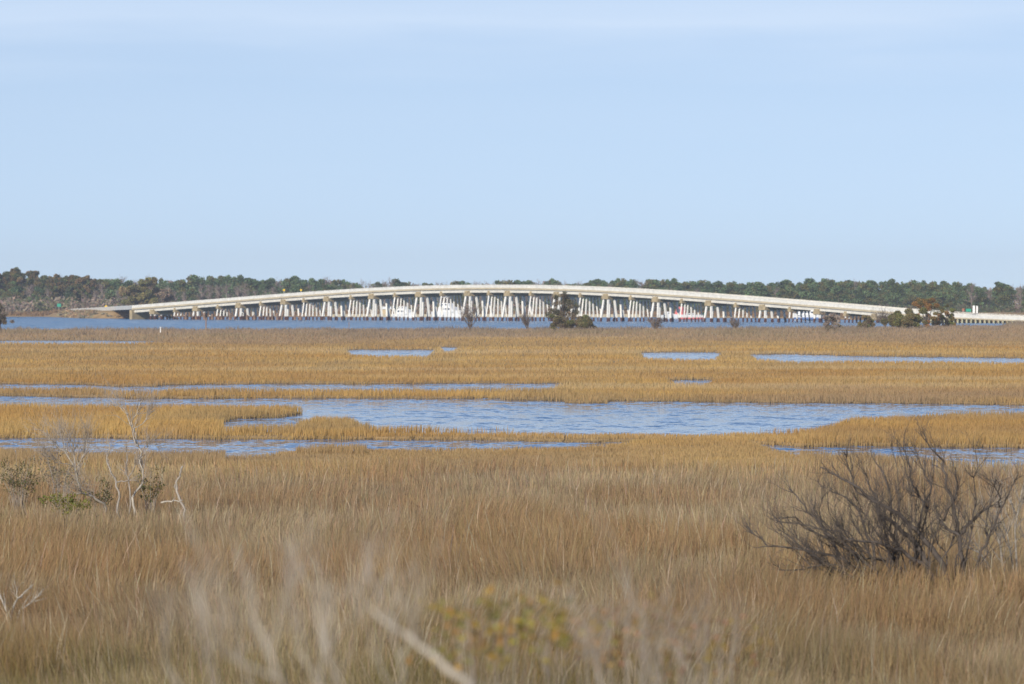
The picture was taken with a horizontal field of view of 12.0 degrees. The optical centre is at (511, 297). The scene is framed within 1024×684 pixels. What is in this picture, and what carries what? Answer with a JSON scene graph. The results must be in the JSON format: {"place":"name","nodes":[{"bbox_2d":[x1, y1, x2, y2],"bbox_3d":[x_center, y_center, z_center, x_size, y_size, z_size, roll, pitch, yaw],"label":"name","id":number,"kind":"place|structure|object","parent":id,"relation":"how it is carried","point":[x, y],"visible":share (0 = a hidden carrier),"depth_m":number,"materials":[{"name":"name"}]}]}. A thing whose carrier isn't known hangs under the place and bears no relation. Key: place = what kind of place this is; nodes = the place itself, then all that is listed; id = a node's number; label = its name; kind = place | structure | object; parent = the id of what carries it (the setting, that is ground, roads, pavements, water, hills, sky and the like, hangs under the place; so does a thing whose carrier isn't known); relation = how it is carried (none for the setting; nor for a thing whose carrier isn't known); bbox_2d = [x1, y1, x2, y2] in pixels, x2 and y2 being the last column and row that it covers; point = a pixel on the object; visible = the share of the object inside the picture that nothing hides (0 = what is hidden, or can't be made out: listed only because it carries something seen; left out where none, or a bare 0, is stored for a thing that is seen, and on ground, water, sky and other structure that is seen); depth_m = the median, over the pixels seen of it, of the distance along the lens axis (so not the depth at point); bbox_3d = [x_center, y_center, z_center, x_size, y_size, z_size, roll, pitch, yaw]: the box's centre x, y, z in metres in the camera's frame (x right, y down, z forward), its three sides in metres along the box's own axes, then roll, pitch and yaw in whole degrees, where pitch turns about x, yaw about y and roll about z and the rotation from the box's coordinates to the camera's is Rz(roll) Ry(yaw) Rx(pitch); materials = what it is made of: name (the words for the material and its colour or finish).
{"place":"outdoors","nodes":[
{"label":"outdoors","id":0,"kind":"place"},
{"bbox_2d":[1,317,1005,330],"bbox_3d":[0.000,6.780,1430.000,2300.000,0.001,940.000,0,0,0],"label":"channel water","id":1,"kind":"structure","parent":0,"point":[67,323],"depth_m":1295.15,"materials":[{"name":"blue liquid"}]},
{"bbox_2d":[393,307,412,317],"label":"motor yacht","id":2,"kind":"object","parent":1,"relation":"on","point":[401,315],"visible":0.63,"depth_m":1653.84,"materials":[{"name":"white paint"}]},
{"bbox_2d":[431,298,461,317],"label":"fishing boat","id":3,"kind":"object","parent":1,"relation":"on","point":[452,313],"visible":0.48,"depth_m":1658.14,"materials":[{"name":"white paint"}]},
{"bbox_2d":[332,314,638,316],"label":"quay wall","id":4,"kind":"structure","parent":1,"relation":"in","point":[488,315],"depth_m":1725.60,"materials":[{"name":"concrete"}]},
{"bbox_2d":[794,310,823,319],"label":"cabin cruiser","id":5,"kind":"object","parent":1,"relation":"on","point":[811,315],"visible":0.38,"depth_m":1478.39,"materials":[{"name":"white paint"}]},
{"bbox_2d":[0,341,1023,470],"bbox_3d":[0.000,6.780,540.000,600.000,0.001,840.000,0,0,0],"label":"pond water","id":6,"kind":"structure","parent":0,"point":[650,417],"depth_m":283.48,"materials":[{"name":"blue liquid"}]},
{"bbox_2d":[0,303,1023,683],"bbox_3d":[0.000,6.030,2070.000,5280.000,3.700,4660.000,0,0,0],"label":"ground","id":7,"kind":"structure","parent":0,"point":[348,437],"depth_m":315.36,"materials":[{"name":"brown plant"}]},
{"bbox_2d":[0,303,14,332],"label":"wax myrtle","id":8,"kind":"object","parent":7,"relation":"on","point":[3,314],"visible":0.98,"depth_m":929.47,"materials":[{"name":"green plant"}]},
{"bbox_2d":[3,281,22,300],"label":"pine tree","id":9,"kind":"object","parent":7,"relation":"on","point":[14,288],"visible":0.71,"depth_m":1870.76,"materials":[{"name":"green plant"}]},
{"bbox_2d":[2,267,26,297],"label":"pine tree","id":10,"kind":"object","parent":7,"relation":"on","point":[16,275],"visible":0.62,"depth_m":1910.67,"materials":[{"name":"green plant"}]},
{"bbox_2d":[0,453,42,514],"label":"leafy bush","id":11,"kind":"object","parent":7,"relation":"on","point":[11,481],"visible":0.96,"depth_m":147.90,"materials":[{"name":"brown plant"}]},
{"bbox_2d":[0,572,48,622],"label":"twig bush","id":12,"kind":"object","parent":7,"relation":"on","point":[30,587],"visible":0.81,"depth_m":96.27,"materials":[{"name":"grey wood"}]},
{"bbox_2d":[22,270,39,299],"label":"pine tree","id":13,"kind":"object","parent":7,"relation":"on","point":[32,276],"visible":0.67,"depth_m":1938.88,"materials":[{"name":"green plant"}]},
{"bbox_2d":[32,286,45,302],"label":"pine tree","id":14,"kind":"object","parent":7,"relation":"on","point":[37,291],"visible":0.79,"depth_m":1904.73,"materials":[{"name":"green plant"}]},
{"bbox_2d":[33,275,59,300],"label":"pine tree","id":15,"kind":"object","parent":7,"relation":"on","point":[44,282],"visible":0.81,"depth_m":1923.68,"materials":[{"name":"green plant"}]},
{"bbox_2d":[27,441,89,506],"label":"leafy bush","id":16,"kind":"object","parent":7,"relation":"on","point":[56,476],"visible":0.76,"depth_m":148.97,"materials":[{"name":"plant"}]},
{"bbox_2d":[51,274,67,299],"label":"pine tree","id":17,"kind":"object","parent":7,"relation":"on","point":[56,278],"visible":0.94,"depth_m":1938.51,"materials":[{"name":"green plant"}]},
{"bbox_2d":[12,391,109,511],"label":"dead tree","id":18,"kind":"object","parent":7,"relation":"on","point":[74,465],"visible":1,"depth_m":144.36,"materials":[{"name":"grey plant"}]},
{"bbox_2d":[38,491,91,520],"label":"leafy bush","id":19,"kind":"object","parent":7,"relation":"on","point":[55,499],"visible":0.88,"depth_m":141.96,"materials":[{"name":"green plant"}]},
{"bbox_2d":[60,275,80,300],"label":"pine tree","id":20,"kind":"object","parent":7,"relation":"on","point":[68,282],"visible":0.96,"depth_m":1929.12,"materials":[{"name":"green plant"}]},
{"bbox_2d":[73,275,98,302],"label":"pine tree","id":21,"kind":"object","parent":7,"relation":"on","point":[86,284],"visible":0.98,"depth_m":1919.42,"materials":[{"name":"green plant"}]},
{"bbox_2d":[84,477,114,516],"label":"leafy bush","id":22,"kind":"object","parent":7,"relation":"on","point":[105,494],"visible":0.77,"depth_m":146.92,"materials":[{"name":"green plant"}]},
{"bbox_2d":[57,309,159,317],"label":"bank scrub","id":23,"kind":"object","parent":7,"relation":"on","point":[84,313],"visible":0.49,"depth_m":1655.22,"materials":[{"name":"brown plant"}]},
{"bbox_2d":[101,281,116,303],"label":"pine tree","id":24,"kind":"object","parent":7,"relation":"on","point":[111,288],"visible":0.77,"depth_m":1913.63,"materials":[{"name":"green plant"}]},
{"bbox_2d":[104,431,141,518],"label":"dead tree","id":25,"kind":"object","parent":7,"relation":"on","point":[125,469],"visible":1,"depth_m":142.46,"materials":[{"name":"grey plant"}]},
{"bbox_2d":[90,373,182,516],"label":"dead tree","id":26,"kind":"object","parent":7,"relation":"on","point":[140,456],"visible":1,"depth_m":144.06,"materials":[{"name":"grey wood"}]},
{"bbox_2d":[118,276,159,305],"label":"oak tree","id":27,"kind":"object","parent":7,"relation":"on","point":[146,295],"visible":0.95,"depth_m":1792.67,"materials":[{"name":"green plant"}]},
{"bbox_2d":[136,464,165,517],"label":"leafy bush","id":28,"kind":"object","parent":7,"relation":"on","point":[157,486],"visible":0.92,"depth_m":144.91,"materials":[{"name":"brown plant"}]},
{"bbox_2d":[149,287,174,302],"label":"oak tree","id":29,"kind":"object","parent":7,"relation":"on","point":[166,295],"visible":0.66,"depth_m":1829.47,"materials":[{"name":"brown plant"}]},
{"bbox_2d":[174,466,185,515],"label":"dead snag","id":30,"kind":"object","parent":7,"relation":"on","point":[178,496],"visible":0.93,"depth_m":142.92,"materials":[{"name":"grey wood"}]},
{"bbox_2d":[175,279,188,301],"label":"pine tree","id":31,"kind":"object","parent":7,"relation":"on","point":[181,285],"visible":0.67,"depth_m":1965.42,"materials":[{"name":"green plant"}]},
{"bbox_2d":[185,287,199,300],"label":"pine tree","id":32,"kind":"object","parent":7,"relation":"on","point":[191,294],"visible":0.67,"depth_m":1936.53,"materials":[{"name":"green plant"}]},
{"bbox_2d":[178,274,207,300],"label":"pine tree","id":33,"kind":"object","parent":7,"relation":"on","point":[194,281],"visible":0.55,"depth_m":1995.51,"materials":[{"name":"green plant"}]},
{"bbox_2d":[204,275,217,299],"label":"pine tree","id":34,"kind":"object","parent":7,"relation":"on","point":[210,279],"visible":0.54,"depth_m":2040.15,"materials":[{"name":"green plant"}]},
{"bbox_2d":[139,540,312,683],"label":"bare shrub","id":35,"kind":"object","parent":7,"relation":"on","point":[239,653],"visible":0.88,"depth_m":18.04,"materials":[{"name":"beige plant"}]},
{"bbox_2d":[219,275,237,297],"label":"pine tree","id":36,"kind":"object","parent":7,"relation":"on","point":[227,280],"visible":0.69,"depth_m":2012.59,"materials":[{"name":"green plant"}]},
{"bbox_2d":[233,274,243,296],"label":"pine tree","id":37,"kind":"object","parent":7,"relation":"on","point":[240,278],"visible":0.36,"depth_m":2025.83,"materials":[{"name":"green plant"}]},
{"bbox_2d":[152,475,339,683],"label":"bare shrub","id":38,"kind":"object","parent":7,"relation":"on","point":[276,676],"visible":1,"depth_m":16.94,"materials":[{"name":"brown wood"}]},
{"bbox_2d":[239,278,262,295],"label":"pine tree","id":39,"kind":"object","parent":7,"relation":"on","point":[253,284],"visible":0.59,"depth_m":1969.74,"materials":[{"name":"green plant"}]},
{"bbox_2d":[258,277,280,294],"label":"pine tree","id":40,"kind":"object","parent":7,"relation":"on","point":[269,283],"visible":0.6,"depth_m":1961.43,"materials":[{"name":"green plant"}]},
{"bbox_2d":[276,279,293,292],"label":"pine tree","id":41,"kind":"object","parent":7,"relation":"on","point":[286,287],"visible":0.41,"depth_m":1985.10,"materials":[{"name":"green plant"}]},
{"bbox_2d":[288,282,309,304],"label":"pine tree","id":42,"kind":"object","parent":7,"relation":"on","point":[298,287],"visible":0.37,"depth_m":1885.66,"materials":[{"name":"green plant"}]},
{"bbox_2d":[305,278,321,291],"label":"pine tree","id":43,"kind":"object","parent":7,"relation":"on","point":[312,282],"visible":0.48,"depth_m":1987.30,"materials":[{"name":"green plant"}]},
{"bbox_2d":[242,456,413,683],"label":"bare shrub","id":44,"kind":"object","parent":7,"relation":"on","point":[318,584],"visible":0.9,"depth_m":21.07,"materials":[{"name":"brown plant"}]},
{"bbox_2d":[282,524,424,683],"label":"bare shrub","id":45,"kind":"object","parent":7,"relation":"on","point":[326,646],"visible":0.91,"depth_m":20.07,"materials":[{"name":"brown wood"}]},
{"bbox_2d":[390,278,410,304],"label":"pine tree","id":46,"kind":"object","parent":7,"relation":"on","point":[396,281],"visible":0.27,"depth_m":1998.99,"materials":[{"name":"green plant"}]},
{"bbox_2d":[330,484,473,683],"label":"bare shrub","id":47,"kind":"object","parent":7,"relation":"on","point":[439,661],"visible":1,"depth_m":19.05,"materials":[{"name":"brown wood"}]},
{"bbox_2d":[457,298,482,328],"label":"bare bush","id":48,"kind":"object","parent":7,"relation":"on","point":[468,317],"visible":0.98,"depth_m":959.60,"materials":[{"name":"grey plant"}]},
{"bbox_2d":[68,285,916,322],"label":"road bridge","id":49,"kind":"structure","parent":7,"relation":"on","point":[387,294],"depth_m":1443.05,"materials":[{"name":"concrete"}]},
{"bbox_2d":[0,447,1023,683],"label":"meadow grass","id":50,"kind":"structure","parent":7,"relation":"on","point":[45,641],"depth_m":108.64,"materials":[{"name":"brown plant"}]},
{"bbox_2d":[0,293,1023,312],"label":"shore scrub","id":51,"kind":"object","parent":7,"relation":"on","point":[20,304],"visible":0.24,"depth_m":1813.76,"materials":[{"name":"brown plant"}]},
{"bbox_2d":[1,319,1023,340],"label":"marsh scrub","id":52,"kind":"object","parent":7,"relation":"on","point":[852,329],"visible":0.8,"depth_m":912.98,"materials":[{"name":"brown plant"}]},
{"bbox_2d":[405,574,620,683],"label":"coloured bush","id":53,"kind":"object","parent":7,"relation":"on","point":[563,635],"visible":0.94,"depth_m":28.94,"materials":[{"name":"yellow plant"}]},
{"bbox_2d":[503,280,525,306],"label":"pine tree","id":54,"kind":"object","parent":7,"relation":"on","point":[515,282],"visible":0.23,"depth_m":1989.80,"materials":[{"name":"green plant"}]},
{"bbox_2d":[7,309,1023,319],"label":"shore reeds","id":55,"kind":"object","parent":7,"relation":"on","point":[36,313],"visible":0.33,"depth_m":1752.63,"materials":[{"name":"brown plant"}]},
{"bbox_2d":[419,568,628,683],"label":"bare shrub","id":56,"kind":"object","parent":7,"relation":"on","point":[544,664],"visible":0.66,"depth_m":30.04,"materials":[{"name":"brown plant"}]},
{"bbox_2d":[518,313,534,328],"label":"bare bush","id":57,"kind":"object","parent":7,"relation":"on","point":[524,321],"visible":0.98,"depth_m":1000.11,"materials":[{"name":"grey plant"}]},
{"bbox_2d":[545,291,579,322],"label":"cedar tree","id":58,"kind":"object","parent":7,"relation":"on","point":[564,310],"visible":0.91,"depth_m":1009.83,"materials":[{"name":"green plant"}]},
{"bbox_2d":[108,278,1022,309],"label":"distant wood","id":59,"kind":"object","parent":7,"relation":"on","point":[991,306],"visible":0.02,"depth_m":2122.72,"materials":[{"name":"green plant"}]},
{"bbox_2d":[548,313,596,329],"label":"wax myrtle","id":60,"kind":"object","parent":7,"relation":"on","point":[584,320],"visible":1,"depth_m":998.59,"materials":[{"name":"green plant"}]},
{"bbox_2d":[537,536,676,683],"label":"bare shrub","id":61,"kind":"object","parent":7,"relation":"on","point":[595,656],"visible":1,"depth_m":21.98,"materials":[{"name":"beige plant"}]},
{"bbox_2d":[534,591,714,683],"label":"coloured bush","id":62,"kind":"object","parent":7,"relation":"on","point":[623,641],"visible":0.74,"depth_m":31.00,"materials":[{"name":"brown plant"}]},
{"bbox_2d":[537,491,742,683],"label":"bare shrub","id":63,"kind":"object","parent":7,"relation":"on","point":[674,625],"visible":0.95,"depth_m":23.53,"materials":[{"name":"beige plant"}]},
{"bbox_2d":[647,316,665,328],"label":"bare bush","id":64,"kind":"object","parent":7,"relation":"on","point":[654,324],"visible":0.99,"depth_m":999.66,"materials":[{"name":"grey plant"}]},
{"bbox_2d":[659,279,671,303],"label":"pine tree","id":65,"kind":"object","parent":7,"relation":"on","point":[666,283],"visible":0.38,"depth_m":1962.57,"materials":[{"name":"green plant"}]},
{"bbox_2d":[604,547,778,683],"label":"bare shrub","id":66,"kind":"object","parent":7,"relation":"on","point":[735,629],"visible":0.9,"depth_m":26.95,"materials":[{"name":"brown plant"}]},
{"bbox_2d":[691,280,706,303],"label":"pine tree","id":67,"kind":"object","parent":7,"relation":"on","point":[699,284],"visible":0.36,"depth_m":2039.91,"materials":[{"name":"green plant"}]},
{"bbox_2d":[631,603,784,683],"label":"coloured bush","id":68,"kind":"object","parent":7,"relation":"on","point":[690,657],"visible":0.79,"depth_m":32.97,"materials":[{"name":"brown plant"}]},
{"bbox_2d":[703,281,722,292],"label":"pine tree","id":69,"kind":"object","parent":7,"relation":"on","point":[715,286],"visible":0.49,"depth_m":1973.55,"materials":[{"name":"green plant"}]},
{"bbox_2d":[721,282,739,294],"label":"pine tree","id":70,"kind":"object","parent":7,"relation":"on","point":[728,287],"visible":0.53,"depth_m":1905.80,"materials":[{"name":"green plant"}]},
{"bbox_2d":[745,282,767,296],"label":"pine tree","id":71,"kind":"object","parent":7,"relation":"on","point":[758,289],"visible":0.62,"depth_m":1912.32,"materials":[{"name":"green plant"}]},
{"bbox_2d":[767,282,784,297],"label":"pine tree","id":72,"kind":"object","parent":7,"relation":"on","point":[771,286],"visible":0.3,"depth_m":1964.11,"materials":[{"name":"green plant"}]},
{"bbox_2d":[785,282,803,298],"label":"pine tree","id":73,"kind":"object","parent":7,"relation":"on","point":[791,292],"visible":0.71,"depth_m":1900.76,"materials":[{"name":"green plant"}]},
{"bbox_2d":[799,283,817,300],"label":"pine tree","id":74,"kind":"object","parent":7,"relation":"on","point":[810,292],"visible":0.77,"depth_m":1889.90,"materials":[{"name":"green plant"}]},
{"bbox_2d":[818,281,832,301],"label":"pine tree","id":75,"kind":"object","parent":7,"relation":"on","point":[825,288],"visible":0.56,"depth_m":1918.65,"materials":[{"name":"green plant"}]},
{"bbox_2d":[822,312,843,330],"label":"wax myrtle","id":76,"kind":"object","parent":7,"relation":"on","point":[833,317],"visible":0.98,"depth_m":959.55,"materials":[{"name":"grey plant"}]},
{"bbox_2d":[826,282,849,302],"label":"pine tree","id":77,"kind":"object","parent":7,"relation":"on","point":[836,291],"visible":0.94,"depth_m":1882.82,"materials":[{"name":"green plant"}]},
{"bbox_2d":[843,283,854,302],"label":"pine tree","id":78,"kind":"object","parent":7,"relation":"on","point":[850,287],"visible":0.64,"depth_m":1908.68,"materials":[{"name":"green plant"}]},
{"bbox_2d":[848,289,865,303],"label":"pine tree","id":79,"kind":"object","parent":7,"relation":"on","point":[859,298],"visible":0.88,"depth_m":1874.14,"materials":[{"name":"green plant"}]},
{"bbox_2d":[853,280,877,304],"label":"pine tree","id":80,"kind":"object","parent":7,"relation":"on","point":[872,282],"visible":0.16,"depth_m":1974.90,"materials":[{"name":"green plant"}]},
{"bbox_2d":[857,314,874,327],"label":"wax myrtle","id":81,"kind":"object","parent":7,"relation":"on","point":[869,321],"visible":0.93,"depth_m":1029.07,"materials":[{"name":"green plant"}]},
{"bbox_2d":[859,283,876,304],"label":"pine tree","id":82,"kind":"object","parent":7,"relation":"on","point":[868,291],"visible":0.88,"depth_m":1909.30,"materials":[{"name":"green plant"}]},
{"bbox_2d":[732,406,1023,594],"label":"dead shrub","id":83,"kind":"object","parent":7,"relation":"on","point":[897,549],"visible":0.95,"depth_m":108.83,"materials":[{"name":"brown plant"}]},
{"bbox_2d":[872,292,885,305],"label":"pine tree","id":84,"kind":"object","parent":7,"relation":"on","point":[879,299],"visible":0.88,"depth_m":1929.38,"materials":[{"name":"green plant"}]},
{"bbox_2d":[871,307,893,326],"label":"bare bush","id":85,"kind":"object","parent":7,"relation":"on","point":[880,316],"visible":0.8,"depth_m":1059.87,"materials":[{"name":"grey plant"}]},
{"bbox_2d":[884,280,903,306],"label":"pine tree","id":86,"kind":"object","parent":7,"relation":"on","point":[892,298],"visible":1,"depth_m":1898.77,"materials":[{"name":"green plant"}]},
{"bbox_2d":[880,307,927,328],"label":"wax myrtle","id":87,"kind":"object","parent":7,"relation":"on","point":[898,319],"visible":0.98,"depth_m":1039.59,"materials":[{"name":"green plant"}]},
{"bbox_2d":[907,288,923,305],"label":"pine tree","id":88,"kind":"object","parent":7,"relation":"on","point":[912,296],"visible":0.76,"depth_m":1912.19,"materials":[{"name":"green plant"}]},
{"bbox_2d":[916,280,928,297],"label":"pine tree","id":89,"kind":"object","parent":7,"relation":"on","point":[921,287],"visible":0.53,"depth_m":1989.65,"materials":[{"name":"green plant"}]},
{"bbox_2d":[912,297,939,325],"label":"pitch pine","id":90,"kind":"object","parent":7,"relation":"on","point":[919,303],"visible":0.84,"depth_m":1089.16,"materials":[{"name":"brown plant"}]},
{"bbox_2d":[926,284,942,304],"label":"pine tree","id":91,"kind":"object","parent":7,"relation":"on","point":[932,292],"visible":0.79,"depth_m":1871.51,"materials":[{"name":"green plant"}]},
{"bbox_2d":[931,304,955,325],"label":"wax myrtle","id":92,"kind":"object","parent":7,"relation":"on","point":[947,314],"visible":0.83,"depth_m":1099.55,"materials":[{"name":"green plant"}]},
{"bbox_2d":[946,288,959,306],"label":"pine tree","id":93,"kind":"object","parent":7,"relation":"on","point":[952,298],"visible":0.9,"depth_m":1905.35,"materials":[{"name":"green plant"}]},
{"bbox_2d":[898,309,1023,322],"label":"trestle","id":94,"kind":"object","parent":7,"relation":"on","point":[981,317],"visible":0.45,"depth_m":1316.15,"materials":[{"name":"concrete"}]},
{"bbox_2d":[958,290,968,306],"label":"pine tree","id":95,"kind":"object","parent":7,"relation":"on","point":[963,297],"visible":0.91,"depth_m":1908.89,"materials":[{"name":"green plant"}]},
{"bbox_2d":[928,440,1023,578],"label":"twig bush","id":96,"kind":"object","parent":7,"relation":"on","point":[1021,501],"visible":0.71,"depth_m":111.57,"materials":[{"name":"brown plant"}]},
{"bbox_2d":[974,288,989,307],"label":"pine tree","id":97,"kind":"object","parent":7,"relation":"on","point":[982,299],"visible":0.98,"depth_m":1876.79,"materials":[{"name":"green plant"}]},
{"bbox_2d":[990,281,1010,309],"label":"pine tree","id":98,"kind":"object","parent":7,"relation":"on","point":[999,287],"visible":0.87,"depth_m":1885.75,"materials":[{"name":"green plant"}]},
{"bbox_2d":[996,286,1017,305],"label":"pine tree","id":99,"kind":"object","parent":7,"relation":"on","point":[1006,298],"visible":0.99,"depth_m":1868.74,"materials":[{"name":"green plant"}]},
{"bbox_2d":[0,0,1023,302],"label":"sky","id":100,"kind":"structure","parent":0,"point":[416,142],"materials":[{"name":"blue"}]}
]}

